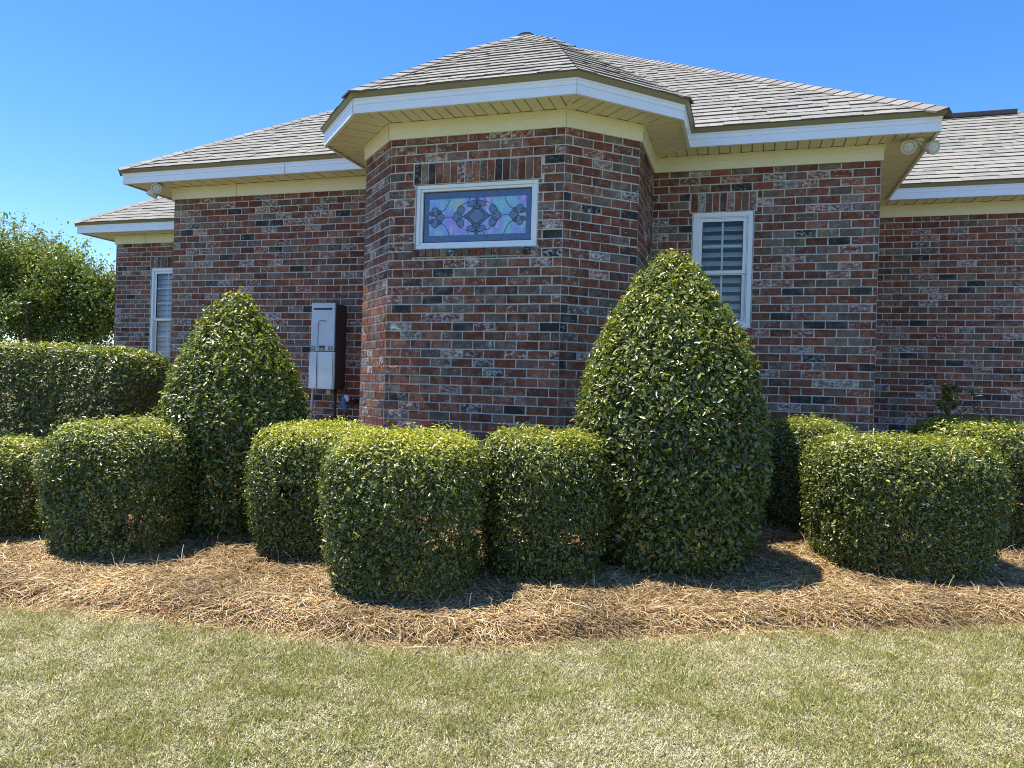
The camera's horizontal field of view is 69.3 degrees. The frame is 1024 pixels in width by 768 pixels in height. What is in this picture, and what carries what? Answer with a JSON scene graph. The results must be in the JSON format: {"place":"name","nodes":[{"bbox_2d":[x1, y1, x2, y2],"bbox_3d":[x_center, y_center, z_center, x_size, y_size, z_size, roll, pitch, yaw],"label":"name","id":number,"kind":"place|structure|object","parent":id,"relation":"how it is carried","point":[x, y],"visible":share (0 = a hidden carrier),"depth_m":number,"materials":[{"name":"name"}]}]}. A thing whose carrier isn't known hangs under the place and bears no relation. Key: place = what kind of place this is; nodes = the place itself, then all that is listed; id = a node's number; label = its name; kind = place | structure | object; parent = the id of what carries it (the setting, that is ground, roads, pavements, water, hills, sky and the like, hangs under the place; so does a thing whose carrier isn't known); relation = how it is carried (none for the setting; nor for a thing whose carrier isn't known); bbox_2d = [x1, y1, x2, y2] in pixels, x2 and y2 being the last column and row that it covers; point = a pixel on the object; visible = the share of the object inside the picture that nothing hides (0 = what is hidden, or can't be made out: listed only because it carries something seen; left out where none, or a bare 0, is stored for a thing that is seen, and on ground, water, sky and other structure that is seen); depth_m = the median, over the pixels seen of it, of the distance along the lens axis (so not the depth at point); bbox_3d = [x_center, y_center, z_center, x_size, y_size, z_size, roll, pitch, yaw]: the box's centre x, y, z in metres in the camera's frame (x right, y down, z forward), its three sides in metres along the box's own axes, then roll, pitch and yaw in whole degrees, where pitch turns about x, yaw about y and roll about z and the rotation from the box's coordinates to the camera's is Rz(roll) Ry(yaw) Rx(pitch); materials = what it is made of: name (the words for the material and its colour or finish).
{"place":"outdoors","nodes":[
{"label":"outdoors","id":0,"kind":"place"},
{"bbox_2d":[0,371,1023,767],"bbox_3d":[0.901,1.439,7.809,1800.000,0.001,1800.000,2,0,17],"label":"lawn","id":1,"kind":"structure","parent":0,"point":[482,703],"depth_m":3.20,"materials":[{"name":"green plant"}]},
{"bbox_2d":[0,201,115,434],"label":"crape myrtle","id":2,"kind":"object","parent":1,"relation":"on","point":[83,311],"visible":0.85,"depth_m":15.57,"materials":[{"name":"green plant"}]},
{"bbox_2d":[0,460,1023,646],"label":"mulch bed","id":3,"kind":"object","parent":1,"relation":"on","point":[538,633],"visible":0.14,"depth_m":4.66,"materials":[{"name":"plant"}]},
{"bbox_2d":[0,430,68,537],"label":"hedge shrub","id":4,"kind":"object","parent":3,"relation":"on","point":[17,454],"visible":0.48,"depth_m":5.60,"materials":[{"name":"green plant"}]},
{"bbox_2d":[0,339,173,472],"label":"tall hedge","id":5,"kind":"object","parent":3,"relation":"on","point":[64,356],"visible":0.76,"depth_m":8.51,"materials":[{"name":"green plant"}]},
{"bbox_2d":[29,412,209,560],"bbox_3d":[-2.900,0.717,5.601,1.097,1.027,1.284,2,0,0],"label":"hedge shrub","id":6,"kind":"object","parent":3,"relation":"on","point":[69,451],"visible":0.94,"depth_m":5.15,"materials":[{"name":"green plant"}]},
{"bbox_2d":[152,286,313,538],"bbox_3d":[-2.307,0.198,6.158,1.284,2.032,1.313,2,0,17],"label":"cone shrub","id":7,"kind":"object","parent":3,"relation":"on","point":[193,365],"visible":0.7,"depth_m":5.77,"materials":[{"name":"green plant"}]},
{"bbox_2d":[240,415,389,560],"bbox_3d":[-1.472,0.748,5.743,1.082,1.010,1.417,2,0,-6],"label":"hedge shrub","id":8,"kind":"object","parent":3,"relation":"on","point":[263,453],"visible":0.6,"depth_m":5.19,"materials":[{"name":"green plant"}]},
{"bbox_2d":[311,420,495,603],"bbox_3d":[-0.689,0.770,4.852,1.154,1.082,1.311,2,0,1],"label":"hedge shrub","id":9,"kind":"object","parent":3,"relation":"on","point":[346,483],"visible":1,"depth_m":4.40,"materials":[{"name":"green plant"}]},
{"bbox_2d":[476,422,616,582],"bbox_3d":[0.223,0.798,5.247,1.022,1.053,1.076,2,0,-5],"label":"hedge shrub","id":10,"kind":"object","parent":3,"relation":"on","point":[526,445],"visible":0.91,"depth_m":4.87,"materials":[{"name":"green plant"}]},
{"bbox_2d":[569,248,775,579],"bbox_3d":[1.190,0.166,5.554,1.510,2.366,1.550,2,0,17],"label":"cone shrub","id":11,"kind":"object","parent":3,"relation":"on","point":[748,417],"visible":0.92,"depth_m":5.06,"materials":[{"name":"green plant"}]},
{"bbox_2d":[756,412,864,531],"bbox_3d":[2.730,0.804,6.806,1.031,1.085,0.868,2,0,17],"label":"hedge shrub","id":12,"kind":"object","parent":3,"relation":"on","point":[792,433],"visible":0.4,"depth_m":6.60,"materials":[{"name":"green plant"}]},
{"bbox_2d":[796,428,1019,581],"bbox_3d":[3.004,0.878,5.721,1.466,1.069,1.283,2,0,-2],"label":"hedge shrub","id":13,"kind":"object","parent":3,"relation":"on","point":[958,455],"visible":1,"depth_m":5.27,"materials":[{"name":"green plant"}]},
{"bbox_2d":[922,377,983,437],"bbox_3d":[4.966,0.643,8.423,0.690,1.450,0.634,2,0,43],"label":"sapling","id":14,"kind":"object","parent":3,"relation":"on","point":[947,396],"visible":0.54,"depth_m":8.36,"materials":[{"name":"green plant"}]},
{"bbox_2d":[900,415,1023,548],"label":"hedge shrub","id":15,"kind":"object","parent":3,"relation":"on","point":[1004,434],"visible":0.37,"depth_m":6.35,"materials":[{"name":"green plant"}]},
{"bbox_2d":[73,32,1023,527],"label":"brick house","id":16,"kind":"structure","parent":1,"relation":"on","point":[471,238],"depth_m":7.24,"materials":[{"name":"brick"}]},
{"bbox_2d":[146,183,162,198],"bbox_3d":[-4.468,-2.414,9.271,0.208,0.182,0.177,2,0,-12],"label":"floodlight","id":17,"kind":"object","parent":16,"relation":"attached to","point":[155,190],"visible":1,"depth_m":9.21,"materials":[{"name":"beige plastic"}]},
{"bbox_2d":[150,268,172,369],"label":"window","id":18,"kind":"structure","parent":16,"relation":"in","point":[161,290],"depth_m":12.73,"materials":[{"name":"white plastic"}]},
{"bbox_2d":[307,303,346,478],"bbox_3d":[-2.199,0.152,8.650,0.399,2.178,0.262,2,0,17],"label":"water heater","id":19,"kind":"object","parent":16,"relation":"attached to","point":[328,350],"visible":0.92,"depth_m":8.54,"materials":[{"name":"grey metal"}]},
{"bbox_2d":[341,386,358,420],"bbox_3d":[-1.895,0.615,8.615,0.204,1.171,0.130,2,0,-44],"label":"outdoor tap","id":20,"kind":"object","parent":16,"relation":"attached to","point":[345,402],"visible":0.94,"depth_m":8.56,"materials":[{"name":"blue plastic"}]},
{"bbox_2d":[415,179,537,248],"bbox_3d":[-0.319,-1.514,6.677,1.154,0.584,0.074,2,0,17],"label":"window","id":21,"kind":"structure","parent":16,"relation":"in","point":[499,213],"depth_m":6.67,"materials":[{"name":"glass"}]},
{"bbox_2d":[692,211,753,327],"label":"window","id":22,"kind":"structure","parent":16,"relation":"in","point":[722,241],"depth_m":7.55,"materials":[{"name":"white plastic"}]},
{"bbox_2d":[900,137,939,154],"bbox_3d":[3.752,-2.178,6.819,0.342,0.161,0.166,2,0,10],"label":"floodlight","id":23,"kind":"object","parent":16,"relation":"attached to","point":[931,147],"visible":1,"depth_m":6.78,"materials":[{"name":"beige plastic"}]},
{"bbox_2d":[0,0,1023,372],"label":"sky","id":24,"kind":"structure","parent":0,"point":[90,89],"materials":[{"name":"blue"}]}
]}

